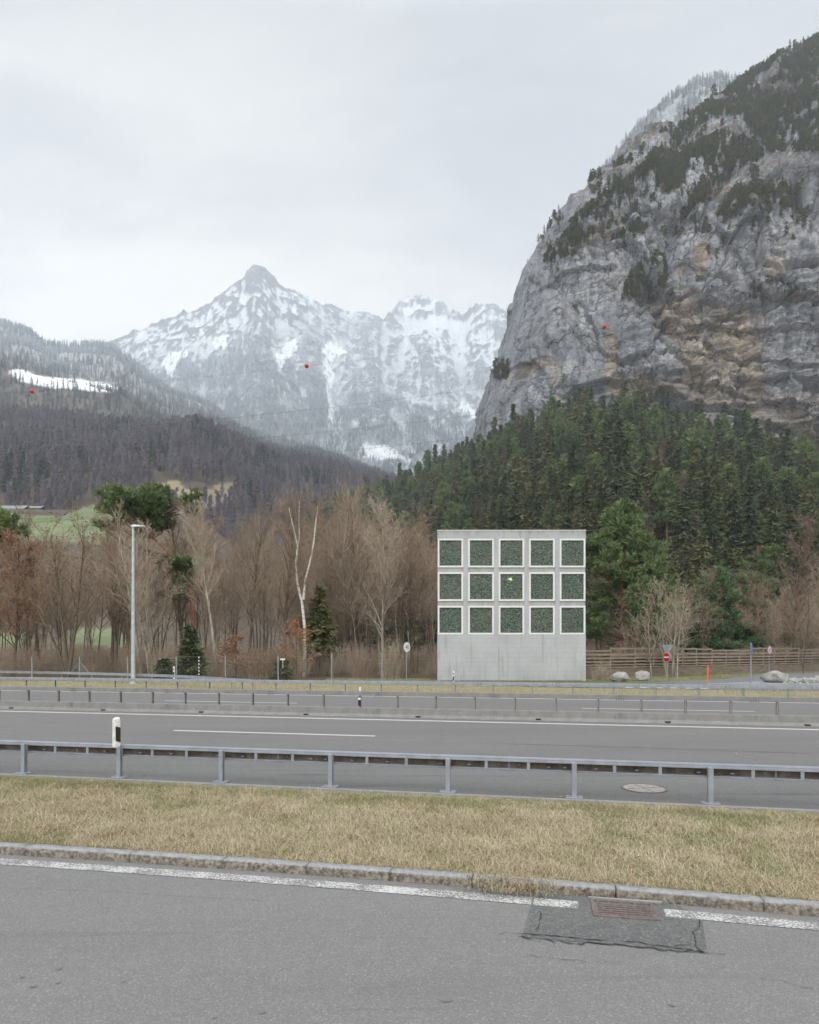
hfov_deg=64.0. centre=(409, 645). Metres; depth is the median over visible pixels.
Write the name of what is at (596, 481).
spruce tree
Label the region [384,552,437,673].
bare tree
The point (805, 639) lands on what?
spruce tree
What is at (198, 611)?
bare tree
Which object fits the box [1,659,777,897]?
verge ground
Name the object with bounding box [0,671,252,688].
guardrail
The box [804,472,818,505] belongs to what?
pine tree
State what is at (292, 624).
beech sapling
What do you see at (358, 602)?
bare tree
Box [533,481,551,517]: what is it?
spruce tree
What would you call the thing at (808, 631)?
bare tree
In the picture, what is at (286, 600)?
bare tree
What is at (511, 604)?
concrete building
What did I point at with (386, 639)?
spruce tree
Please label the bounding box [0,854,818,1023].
front road
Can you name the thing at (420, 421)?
power line
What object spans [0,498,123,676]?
bare tree
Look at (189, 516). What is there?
bare tree
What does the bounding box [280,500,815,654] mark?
forest slope
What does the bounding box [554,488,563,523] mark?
spruce tree
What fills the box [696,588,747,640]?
bare tree
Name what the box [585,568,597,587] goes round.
spruce tree
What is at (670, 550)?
spruce tree
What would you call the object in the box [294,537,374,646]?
bare tree
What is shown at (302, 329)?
snowy mountain
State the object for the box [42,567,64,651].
bare tree
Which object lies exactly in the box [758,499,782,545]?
spruce tree
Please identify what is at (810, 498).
spruce tree
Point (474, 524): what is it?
spruce tree
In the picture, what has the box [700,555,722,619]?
spruce tree
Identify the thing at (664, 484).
pine tree
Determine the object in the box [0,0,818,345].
sky
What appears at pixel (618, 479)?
spruce tree
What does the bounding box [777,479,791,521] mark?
spruce tree
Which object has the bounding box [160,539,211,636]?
bare tree
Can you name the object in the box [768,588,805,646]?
bare tree
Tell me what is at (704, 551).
spruce tree
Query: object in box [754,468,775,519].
spruce tree
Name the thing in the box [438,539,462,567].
window
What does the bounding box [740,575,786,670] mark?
bare tree
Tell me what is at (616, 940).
road crack
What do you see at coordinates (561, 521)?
spruce tree
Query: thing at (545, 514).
pine tree
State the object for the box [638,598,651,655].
bare tree
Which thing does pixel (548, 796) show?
shoulder drain
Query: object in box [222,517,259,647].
bare tree
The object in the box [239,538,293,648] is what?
bare tree
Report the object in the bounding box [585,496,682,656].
pine tree
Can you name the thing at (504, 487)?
spruce tree
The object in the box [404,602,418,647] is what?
spruce tree
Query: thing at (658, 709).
road marking
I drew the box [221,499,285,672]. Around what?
bare tree
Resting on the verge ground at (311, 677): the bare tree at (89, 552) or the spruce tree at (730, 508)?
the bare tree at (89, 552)
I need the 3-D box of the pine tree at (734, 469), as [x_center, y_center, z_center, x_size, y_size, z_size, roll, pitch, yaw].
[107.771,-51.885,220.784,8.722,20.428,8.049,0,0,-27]
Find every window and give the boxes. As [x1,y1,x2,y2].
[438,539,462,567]
[438,572,462,600]
[438,606,462,634]
[468,539,493,567]
[468,572,493,600]
[468,606,493,634]
[499,539,523,567]
[499,572,523,600]
[499,606,523,634]
[529,539,554,567]
[529,572,554,600]
[529,606,554,634]
[560,539,584,567]
[560,572,584,600]
[560,606,584,634]
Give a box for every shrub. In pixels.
[589,656,611,679]
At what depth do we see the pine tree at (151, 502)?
62.08 m
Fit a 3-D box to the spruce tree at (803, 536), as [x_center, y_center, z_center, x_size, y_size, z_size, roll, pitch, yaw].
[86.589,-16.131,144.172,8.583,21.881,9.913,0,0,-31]
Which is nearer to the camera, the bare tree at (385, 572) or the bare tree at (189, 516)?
the bare tree at (385, 572)
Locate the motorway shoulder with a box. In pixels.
[0,752,818,808]
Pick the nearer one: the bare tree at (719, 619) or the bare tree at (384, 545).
the bare tree at (719, 619)
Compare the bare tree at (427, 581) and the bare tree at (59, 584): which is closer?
the bare tree at (427, 581)
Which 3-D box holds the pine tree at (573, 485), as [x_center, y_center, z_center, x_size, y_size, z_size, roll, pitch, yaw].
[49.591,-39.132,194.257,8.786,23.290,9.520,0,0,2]
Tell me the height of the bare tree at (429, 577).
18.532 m
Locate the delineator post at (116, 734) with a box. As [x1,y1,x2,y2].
[112,717,120,747]
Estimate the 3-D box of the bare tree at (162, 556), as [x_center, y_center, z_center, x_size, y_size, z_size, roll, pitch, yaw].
[-23.963,-4.721,60.712,7.953,14.640,7.419,0,0,44]
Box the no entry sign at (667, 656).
[662,645,672,678]
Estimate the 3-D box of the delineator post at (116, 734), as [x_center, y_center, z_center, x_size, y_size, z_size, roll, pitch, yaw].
[-5.343,1.615,11.971,0.140,0.620,0.137,0,0,11]
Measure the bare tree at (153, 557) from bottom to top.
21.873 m
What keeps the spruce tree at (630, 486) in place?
on the forest slope
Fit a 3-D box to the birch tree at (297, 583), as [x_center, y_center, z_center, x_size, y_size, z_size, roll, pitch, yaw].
[-8.706,-5.524,52.847,6.275,16.567,5.884,0,0,0]
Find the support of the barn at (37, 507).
on the wooded hill at (88, 512)
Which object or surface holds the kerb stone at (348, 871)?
on the verge ground at (311, 677)
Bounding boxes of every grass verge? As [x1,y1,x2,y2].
[0,677,818,696]
[337,671,810,683]
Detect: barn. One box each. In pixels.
[1,506,28,508]
[27,506,45,509]
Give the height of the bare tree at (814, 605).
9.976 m
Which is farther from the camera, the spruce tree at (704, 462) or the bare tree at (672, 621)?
the spruce tree at (704, 462)
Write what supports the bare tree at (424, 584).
on the verge ground at (311, 677)
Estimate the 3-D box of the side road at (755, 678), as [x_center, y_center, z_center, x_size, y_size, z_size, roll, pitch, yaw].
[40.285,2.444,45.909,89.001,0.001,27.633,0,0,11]
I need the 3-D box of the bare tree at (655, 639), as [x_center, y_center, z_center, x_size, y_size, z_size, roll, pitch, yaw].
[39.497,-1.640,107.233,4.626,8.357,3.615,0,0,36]
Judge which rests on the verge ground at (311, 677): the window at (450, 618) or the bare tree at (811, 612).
the bare tree at (811, 612)
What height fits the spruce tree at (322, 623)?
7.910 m
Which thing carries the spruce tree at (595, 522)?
on the forest slope
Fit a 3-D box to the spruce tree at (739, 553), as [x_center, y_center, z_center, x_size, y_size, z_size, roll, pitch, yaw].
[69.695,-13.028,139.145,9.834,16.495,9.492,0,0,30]
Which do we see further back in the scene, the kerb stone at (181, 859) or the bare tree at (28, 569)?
the bare tree at (28, 569)
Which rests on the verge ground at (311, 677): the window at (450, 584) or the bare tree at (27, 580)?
the bare tree at (27, 580)
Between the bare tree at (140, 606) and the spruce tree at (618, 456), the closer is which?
the bare tree at (140, 606)
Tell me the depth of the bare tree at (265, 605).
58.12 m
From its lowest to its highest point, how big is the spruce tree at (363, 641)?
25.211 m
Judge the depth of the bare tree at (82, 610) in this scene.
72.97 m
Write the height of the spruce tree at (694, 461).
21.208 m
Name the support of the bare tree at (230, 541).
on the verge ground at (311, 677)
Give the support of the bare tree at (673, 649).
on the grass verge at (637, 681)
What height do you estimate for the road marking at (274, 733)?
0.001 m
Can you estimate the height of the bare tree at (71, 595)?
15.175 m
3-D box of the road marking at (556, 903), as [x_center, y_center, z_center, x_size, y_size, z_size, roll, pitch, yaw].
[1.391,2.445,6.228,0.415,0.001,0.180,0,0,13]
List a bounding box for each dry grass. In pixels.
[0,775,818,899]
[437,868,572,901]
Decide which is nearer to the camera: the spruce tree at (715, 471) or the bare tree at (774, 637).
the bare tree at (774, 637)
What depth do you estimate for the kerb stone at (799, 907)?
5.99 m
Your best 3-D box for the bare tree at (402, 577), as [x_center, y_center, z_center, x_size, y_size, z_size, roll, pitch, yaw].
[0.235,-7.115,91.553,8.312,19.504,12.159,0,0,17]
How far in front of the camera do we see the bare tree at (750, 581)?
61.99 m
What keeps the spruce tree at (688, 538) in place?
on the forest slope
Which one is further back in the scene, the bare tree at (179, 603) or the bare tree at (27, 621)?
the bare tree at (27, 621)
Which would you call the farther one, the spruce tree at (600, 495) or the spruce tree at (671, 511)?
the spruce tree at (600, 495)
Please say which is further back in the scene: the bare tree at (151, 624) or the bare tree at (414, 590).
the bare tree at (414, 590)
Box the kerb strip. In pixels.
[0,773,818,813]
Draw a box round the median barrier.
[0,686,818,726]
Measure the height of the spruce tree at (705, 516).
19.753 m
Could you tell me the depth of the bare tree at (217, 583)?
118.11 m
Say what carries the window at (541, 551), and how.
in the concrete building
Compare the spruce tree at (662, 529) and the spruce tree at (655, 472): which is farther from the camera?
the spruce tree at (655, 472)
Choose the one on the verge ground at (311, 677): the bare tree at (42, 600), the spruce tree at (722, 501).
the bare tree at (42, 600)
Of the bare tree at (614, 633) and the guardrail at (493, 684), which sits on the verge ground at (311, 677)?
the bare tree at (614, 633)
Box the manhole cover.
[621,783,667,792]
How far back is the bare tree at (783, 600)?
96.54 m
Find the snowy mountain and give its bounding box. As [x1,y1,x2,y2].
[82,264,506,473]
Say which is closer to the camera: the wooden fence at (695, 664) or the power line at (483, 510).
the wooden fence at (695, 664)
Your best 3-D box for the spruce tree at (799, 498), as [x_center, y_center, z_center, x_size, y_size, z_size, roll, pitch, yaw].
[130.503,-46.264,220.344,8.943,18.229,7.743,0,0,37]
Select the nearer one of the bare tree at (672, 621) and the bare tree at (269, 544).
the bare tree at (672, 621)
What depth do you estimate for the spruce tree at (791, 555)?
139.57 m
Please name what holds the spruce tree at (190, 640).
on the verge ground at (311, 677)
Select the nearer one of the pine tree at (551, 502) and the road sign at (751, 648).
the road sign at (751, 648)
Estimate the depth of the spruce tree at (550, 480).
225.47 m
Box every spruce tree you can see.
[153,658,177,677]
[170,624,214,678]
[268,659,293,679]
[295,584,345,675]
[359,611,370,647]
[365,586,396,649]
[390,598,415,648]
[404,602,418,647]
[409,587,437,650]
[422,577,437,647]
[423,576,437,639]
[470,518,478,529]
[472,520,483,529]
[484,495,497,529]
[493,473,516,529]
[493,496,511,529]
[495,505,507,529]
[506,484,524,529]
[509,468,528,526]
[518,495,534,527]
[519,509,535,529]
[529,493,544,529]
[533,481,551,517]
[538,522,547,529]
[545,468,556,511]
[546,507,557,529]
[554,480,578,529]
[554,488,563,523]
[557,447,579,514]
[557,519,586,585]
[560,441,580,505]
[560,515,576,529]
[563,489,578,527]
[575,480,596,556]
[577,512,599,582]
[585,527,627,603]
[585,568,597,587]
[586,501,601,533]
[588,462,603,520]
[595,484,605,531]
[596,450,614,522]
[597,500,607,533]
[599,526,627,617]
[601,550,637,647]
[604,463,627,527]
[605,453,628,504]
[607,495,621,539]
[620,435,634,480]
[624,473,641,501]
[626,473,646,526]
[626,473,652,552]
[642,456,665,538]
[642,466,653,519]
[656,490,672,542]
[658,537,674,579]
[665,456,681,500]
[665,506,676,551]
[667,501,689,565]
[670,546,694,609]
[671,486,701,577]
[672,486,679,529]
[672,551,681,578]
[679,569,694,620]
[682,535,695,592]
[683,567,708,646]
[684,472,705,522]
[685,462,702,541]
[687,459,706,495]
[689,533,717,591]
[693,476,718,532]
[695,448,718,505]
[698,509,711,554]
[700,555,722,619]
[701,508,723,578]
[701,516,722,561]
[707,454,723,503]
[709,503,726,566]
[717,532,731,563]
[717,536,740,607]
[718,496,732,542]
[719,467,742,516]
[720,474,746,544]
[720,476,747,538]
[722,487,746,566]
[723,572,759,644]
[726,547,755,618]
[735,494,761,571]
[738,485,762,559]
[739,466,765,537]
[739,468,750,501]
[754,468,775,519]
[755,510,792,628]
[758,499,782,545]
[759,482,776,543]
[759,521,771,572]
[759,541,795,622]
[759,588,775,650]
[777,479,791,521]
[781,522,793,565]
[784,474,798,506]
[784,505,792,522]
[785,527,810,586]
[785,534,806,602]
[786,504,800,542]
[789,602,817,651]
[790,481,803,510]
[793,506,815,556]
[795,524,814,576]
[796,509,818,605]
[803,494,818,522]
[807,542,818,617]
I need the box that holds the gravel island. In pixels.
[723,678,818,684]
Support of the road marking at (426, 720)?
on the motorway
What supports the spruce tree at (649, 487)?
on the forest slope
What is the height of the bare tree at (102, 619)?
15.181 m
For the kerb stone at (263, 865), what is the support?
on the verge ground at (311, 677)
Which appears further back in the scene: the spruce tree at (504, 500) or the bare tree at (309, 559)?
the spruce tree at (504, 500)
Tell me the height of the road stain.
0.001 m
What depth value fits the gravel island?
42.33 m
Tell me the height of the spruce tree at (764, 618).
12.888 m
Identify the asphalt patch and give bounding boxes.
[522,893,707,953]
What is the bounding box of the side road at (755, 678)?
[345,672,818,690]
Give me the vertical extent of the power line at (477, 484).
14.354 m
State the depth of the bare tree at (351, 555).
79.98 m
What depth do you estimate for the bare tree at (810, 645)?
72.91 m
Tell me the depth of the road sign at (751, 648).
42.58 m
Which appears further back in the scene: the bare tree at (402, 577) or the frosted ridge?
the frosted ridge
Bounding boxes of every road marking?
[0,858,531,904]
[1,690,793,702]
[6,711,818,729]
[173,730,372,735]
[200,701,270,702]
[533,898,578,908]
[585,708,754,711]
[663,909,818,929]
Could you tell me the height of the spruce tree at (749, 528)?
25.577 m
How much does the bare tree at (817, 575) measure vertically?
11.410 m
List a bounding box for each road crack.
[518,936,690,951]
[525,933,701,951]
[692,919,702,951]
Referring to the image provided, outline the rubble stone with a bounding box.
[802,677,808,682]
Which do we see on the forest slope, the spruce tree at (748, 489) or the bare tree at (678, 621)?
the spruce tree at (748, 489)
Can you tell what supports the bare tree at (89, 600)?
on the verge ground at (311, 677)
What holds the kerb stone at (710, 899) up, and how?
on the verge ground at (311, 677)
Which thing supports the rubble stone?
on the gravel island
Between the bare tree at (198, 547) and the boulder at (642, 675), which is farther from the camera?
the bare tree at (198, 547)
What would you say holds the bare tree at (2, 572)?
on the verge ground at (311, 677)
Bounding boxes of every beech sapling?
[213,630,258,677]
[269,616,319,672]
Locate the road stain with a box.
[439,996,452,1001]
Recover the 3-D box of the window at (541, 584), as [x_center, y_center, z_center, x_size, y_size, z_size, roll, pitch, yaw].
[9.259,-4.135,45.860,1.800,2.015,0.140,0,0,0]
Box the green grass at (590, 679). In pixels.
[325,675,705,680]
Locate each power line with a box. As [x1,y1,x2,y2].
[1,290,818,393]
[6,331,816,434]
[11,438,818,523]
[11,466,815,520]
[12,363,816,456]
[13,387,814,474]
[21,437,815,522]
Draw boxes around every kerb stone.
[0,842,31,855]
[25,844,135,862]
[130,850,227,868]
[223,856,309,874]
[306,862,391,880]
[390,868,472,886]
[472,873,500,889]
[501,876,614,897]
[616,884,763,911]
[761,896,818,916]
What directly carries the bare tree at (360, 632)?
on the verge ground at (311, 677)
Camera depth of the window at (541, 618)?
45.87 m
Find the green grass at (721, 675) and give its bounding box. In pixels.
[651,671,818,680]
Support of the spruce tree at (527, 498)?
on the forest slope
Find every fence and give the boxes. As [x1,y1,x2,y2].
[0,652,436,680]
[586,647,818,678]
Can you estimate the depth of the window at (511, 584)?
45.87 m
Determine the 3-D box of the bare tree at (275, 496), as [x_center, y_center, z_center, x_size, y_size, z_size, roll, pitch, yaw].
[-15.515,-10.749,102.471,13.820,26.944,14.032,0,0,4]
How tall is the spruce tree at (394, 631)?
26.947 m
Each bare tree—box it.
[0,497,65,662]
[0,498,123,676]
[0,527,52,675]
[0,530,16,623]
[0,535,57,649]
[0,542,6,648]
[0,542,54,647]
[0,550,11,636]
[0,557,24,650]
[0,574,13,617]
[1,568,20,619]
[1,594,25,649]
[2,531,39,661]
[7,566,63,653]
[7,571,59,659]
[12,538,46,651]
[12,569,56,658]
[13,540,53,647]
[28,534,98,647]
[29,553,55,662]
[33,558,79,656]
[34,553,66,649]
[37,545,86,671]
[42,532,77,650]
[42,549,100,642]
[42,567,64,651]
[45,532,83,648]
[46,563,105,655]
[47,527,131,652]
[51,570,99,638]
[61,533,105,660]
[61,562,79,637]
[62,561,106,647]
[68,546,105,671]
[68,558,116,649]
[75,511,155,634]
[76,560,103,644]
[80,497,156,632]
[88,540,121,648]
[89,529,135,650]
[90,512,153,672]
[90,529,156,650]
[91,507,182,672]
[93,497,168,673]
[97,552,130,672]
[103,545,156,647]
[104,532,155,642]
[104,548,140,650]
[104,553,136,646]
[111,521,194,672]
[116,529,129,641]
[117,520,184,656]
[123,532,210,656]
[124,539,184,659]
[134,521,157,653]
[144,531,187,649]
[147,516,224,629]
[150,556,189,657]
[151,527,180,651]
[153,504,214,647]
[154,492,212,640]
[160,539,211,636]
[166,546,230,648]
[170,574,214,635]
[174,497,232,676]
[175,545,222,650]
[180,499,214,652]
[184,511,231,635]
[186,542,230,646]
[188,523,229,636]
[193,559,235,657]
[195,546,262,645]
[195,553,238,647]
[195,567,243,648]
[203,539,265,648]
[206,548,229,639]
[209,512,260,636]
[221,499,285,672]
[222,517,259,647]
[223,521,269,652]
[231,510,282,651]
[238,513,342,654]
[239,508,290,635]
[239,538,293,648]
[240,539,292,673]
[240,545,270,611]
[244,539,282,655]
[245,525,322,649]
[247,529,282,659]
[253,517,285,651]
[262,475,323,651]
[265,484,330,632]
[268,538,323,666]
[269,524,324,644]
[272,518,326,646]
[272,555,313,648]
[274,531,304,620]
[286,508,358,671]
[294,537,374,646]
[298,501,343,616]
[298,556,343,671]
[302,499,350,622]
[303,503,350,586]
[303,531,323,600]
[311,527,367,653]
[314,535,358,664]
[315,523,381,670]
[316,541,352,653]
[318,479,379,671]
[319,517,384,633]
[319,521,377,671]
[320,516,380,651]
[320,544,372,674]
[321,481,385,654]
[325,473,379,657]
[325,527,380,661]
[327,546,371,651]
[328,505,390,654]
[331,572,365,651]
[334,553,381,672]
[341,489,411,673]
[341,571,378,645]
[345,499,386,632]
[357,530,435,660]
[358,543,399,656]
[359,533,421,650]
[360,496,417,653]
[361,567,395,650]
[363,522,434,670]
[365,529,406,660]
[368,506,405,650]
[370,523,427,649]
[374,522,424,648]
[384,535,426,657]
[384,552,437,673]
[385,506,437,672]
[387,501,442,669]
[389,526,437,657]
[392,519,437,648]
[401,536,435,643]
[402,528,445,659]
[411,531,437,667]
[585,563,619,649]
[585,575,620,647]
[585,580,620,656]
[605,608,619,649]
[610,590,661,655]
[626,573,707,677]
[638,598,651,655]
[648,621,660,652]
[656,595,684,637]
[661,605,687,643]
[663,591,693,651]
[674,601,697,643]
[679,566,725,652]
[681,587,723,640]
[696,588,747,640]
[736,570,772,654]
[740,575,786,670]
[762,596,784,654]
[763,509,818,649]
[764,607,785,646]
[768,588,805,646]
[768,612,781,650]
[773,587,799,650]
[775,585,794,635]
[776,574,818,672]
[782,586,818,647]
[783,603,806,645]
[785,604,801,647]
[790,595,818,648]
[796,552,818,639]
[798,595,809,648]
[802,605,818,646]
[806,575,818,626]
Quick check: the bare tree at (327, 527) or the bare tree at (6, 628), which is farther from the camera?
the bare tree at (327, 527)
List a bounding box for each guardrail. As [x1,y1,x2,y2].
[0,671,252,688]
[0,677,818,696]
[0,740,818,804]
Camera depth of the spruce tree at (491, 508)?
225.40 m
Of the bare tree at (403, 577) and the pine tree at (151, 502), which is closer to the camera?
the pine tree at (151, 502)
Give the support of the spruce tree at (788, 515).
on the forest slope
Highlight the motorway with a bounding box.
[0,690,818,766]
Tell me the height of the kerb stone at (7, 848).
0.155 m
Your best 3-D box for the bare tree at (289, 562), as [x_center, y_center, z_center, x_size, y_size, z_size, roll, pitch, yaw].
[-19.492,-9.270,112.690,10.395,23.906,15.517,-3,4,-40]
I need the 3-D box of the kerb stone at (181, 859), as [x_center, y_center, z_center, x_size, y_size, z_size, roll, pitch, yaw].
[-2.596,2.422,7.369,1.116,0.155,0.151,0,0,10]
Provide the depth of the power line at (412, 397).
170.34 m
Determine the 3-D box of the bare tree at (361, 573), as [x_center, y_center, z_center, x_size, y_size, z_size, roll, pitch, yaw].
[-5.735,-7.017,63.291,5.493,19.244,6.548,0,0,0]
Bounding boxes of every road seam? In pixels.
[0,728,627,746]
[500,743,817,753]
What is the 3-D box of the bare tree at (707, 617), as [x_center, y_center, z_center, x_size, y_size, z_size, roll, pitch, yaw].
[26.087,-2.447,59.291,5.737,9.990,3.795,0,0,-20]
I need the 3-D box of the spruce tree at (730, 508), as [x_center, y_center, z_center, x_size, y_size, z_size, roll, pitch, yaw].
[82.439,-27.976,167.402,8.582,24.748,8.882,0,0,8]
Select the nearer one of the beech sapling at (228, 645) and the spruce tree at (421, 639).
the beech sapling at (228, 645)
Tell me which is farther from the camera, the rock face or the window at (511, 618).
the rock face
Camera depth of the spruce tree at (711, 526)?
146.81 m
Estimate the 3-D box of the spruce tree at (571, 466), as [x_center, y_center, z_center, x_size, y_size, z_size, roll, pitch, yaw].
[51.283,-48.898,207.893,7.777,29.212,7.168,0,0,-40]
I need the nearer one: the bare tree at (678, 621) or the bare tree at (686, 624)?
the bare tree at (678, 621)
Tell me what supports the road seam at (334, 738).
on the motorway
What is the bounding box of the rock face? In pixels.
[473,46,818,446]
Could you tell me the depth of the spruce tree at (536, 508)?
197.93 m
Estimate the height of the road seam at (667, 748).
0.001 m
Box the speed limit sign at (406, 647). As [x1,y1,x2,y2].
[404,642,409,679]
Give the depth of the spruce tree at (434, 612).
185.13 m
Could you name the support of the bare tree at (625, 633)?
on the verge ground at (311, 677)
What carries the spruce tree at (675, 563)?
on the forest slope
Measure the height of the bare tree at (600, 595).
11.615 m
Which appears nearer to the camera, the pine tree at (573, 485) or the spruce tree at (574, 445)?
the pine tree at (573, 485)
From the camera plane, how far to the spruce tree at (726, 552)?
129.92 m
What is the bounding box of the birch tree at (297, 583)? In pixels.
[263,477,339,675]
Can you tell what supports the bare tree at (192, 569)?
on the verge ground at (311, 677)
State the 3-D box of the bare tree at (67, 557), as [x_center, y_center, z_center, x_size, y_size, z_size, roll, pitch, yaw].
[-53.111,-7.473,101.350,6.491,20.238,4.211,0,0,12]
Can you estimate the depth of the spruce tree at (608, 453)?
207.61 m
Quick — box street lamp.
[129,524,144,683]
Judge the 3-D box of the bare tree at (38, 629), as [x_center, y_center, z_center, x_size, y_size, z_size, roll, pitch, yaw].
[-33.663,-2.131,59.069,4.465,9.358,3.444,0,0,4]
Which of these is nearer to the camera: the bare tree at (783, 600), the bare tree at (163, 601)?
the bare tree at (783, 600)
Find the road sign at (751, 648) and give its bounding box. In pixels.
[750,643,752,682]
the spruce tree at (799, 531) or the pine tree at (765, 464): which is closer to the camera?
the spruce tree at (799, 531)
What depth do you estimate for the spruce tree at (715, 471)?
215.60 m
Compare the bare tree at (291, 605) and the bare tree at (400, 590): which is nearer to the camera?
the bare tree at (291, 605)
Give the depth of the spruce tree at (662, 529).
182.48 m
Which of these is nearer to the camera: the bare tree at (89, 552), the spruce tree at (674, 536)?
the bare tree at (89, 552)
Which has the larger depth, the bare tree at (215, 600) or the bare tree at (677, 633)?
the bare tree at (677, 633)
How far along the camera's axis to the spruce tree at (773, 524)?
119.79 m
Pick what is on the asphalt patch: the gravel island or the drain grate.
the drain grate
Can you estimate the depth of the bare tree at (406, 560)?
58.66 m
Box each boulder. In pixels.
[609,671,628,681]
[634,671,649,680]
[760,670,788,682]
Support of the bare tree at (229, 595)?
on the verge ground at (311, 677)
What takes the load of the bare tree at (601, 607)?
on the verge ground at (311, 677)
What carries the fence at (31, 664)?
on the grass verge at (8, 682)
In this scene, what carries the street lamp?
on the verge ground at (311, 677)
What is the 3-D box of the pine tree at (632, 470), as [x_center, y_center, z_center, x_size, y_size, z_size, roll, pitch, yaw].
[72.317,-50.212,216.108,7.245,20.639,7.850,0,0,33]
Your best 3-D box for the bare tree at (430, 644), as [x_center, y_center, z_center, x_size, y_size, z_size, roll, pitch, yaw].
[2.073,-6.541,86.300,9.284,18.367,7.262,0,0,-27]
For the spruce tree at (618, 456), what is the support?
on the forest slope
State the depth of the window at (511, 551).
45.87 m
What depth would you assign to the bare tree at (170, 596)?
55.97 m
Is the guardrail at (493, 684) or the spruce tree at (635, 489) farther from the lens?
the spruce tree at (635, 489)
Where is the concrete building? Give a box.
[437,530,585,680]
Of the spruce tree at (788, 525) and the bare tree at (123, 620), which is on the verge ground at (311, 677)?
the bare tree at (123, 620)
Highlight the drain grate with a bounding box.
[588,896,661,920]
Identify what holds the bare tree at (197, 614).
on the verge ground at (311, 677)
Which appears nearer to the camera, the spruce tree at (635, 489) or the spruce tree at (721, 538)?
the spruce tree at (721, 538)
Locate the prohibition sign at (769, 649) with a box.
[767,645,771,654]
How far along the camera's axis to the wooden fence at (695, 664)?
55.41 m
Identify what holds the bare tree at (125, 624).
on the verge ground at (311, 677)
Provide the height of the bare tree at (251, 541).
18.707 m
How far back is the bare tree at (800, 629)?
82.91 m
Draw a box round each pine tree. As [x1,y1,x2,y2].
[0,505,32,544]
[89,480,204,628]
[540,510,556,527]
[544,499,556,529]
[564,474,592,507]
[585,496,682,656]
[592,491,602,514]
[624,463,637,476]
[651,467,679,538]
[679,564,776,655]
[718,462,740,494]
[735,542,782,654]
[735,559,752,593]
[741,494,761,545]
[750,455,777,505]
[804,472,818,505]
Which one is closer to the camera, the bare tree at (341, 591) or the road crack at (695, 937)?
the road crack at (695, 937)
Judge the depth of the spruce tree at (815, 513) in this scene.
135.41 m
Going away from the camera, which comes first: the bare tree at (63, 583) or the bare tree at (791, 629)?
the bare tree at (791, 629)
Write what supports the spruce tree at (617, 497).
on the forest slope
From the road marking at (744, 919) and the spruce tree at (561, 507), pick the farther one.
the spruce tree at (561, 507)
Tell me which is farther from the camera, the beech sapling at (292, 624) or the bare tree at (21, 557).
the bare tree at (21, 557)
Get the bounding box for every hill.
[0,325,366,473]
[0,418,421,658]
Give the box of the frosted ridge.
[608,77,731,163]
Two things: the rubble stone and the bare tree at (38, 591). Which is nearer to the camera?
the rubble stone
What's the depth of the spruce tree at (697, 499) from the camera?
200.70 m
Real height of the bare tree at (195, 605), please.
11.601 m
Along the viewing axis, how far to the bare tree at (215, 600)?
69.44 m
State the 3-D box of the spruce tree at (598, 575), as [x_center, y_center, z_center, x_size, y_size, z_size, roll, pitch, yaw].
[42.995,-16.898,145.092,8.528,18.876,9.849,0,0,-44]
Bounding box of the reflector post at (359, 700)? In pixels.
[358,687,360,705]
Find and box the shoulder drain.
[533,795,565,797]
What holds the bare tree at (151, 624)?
on the verge ground at (311, 677)

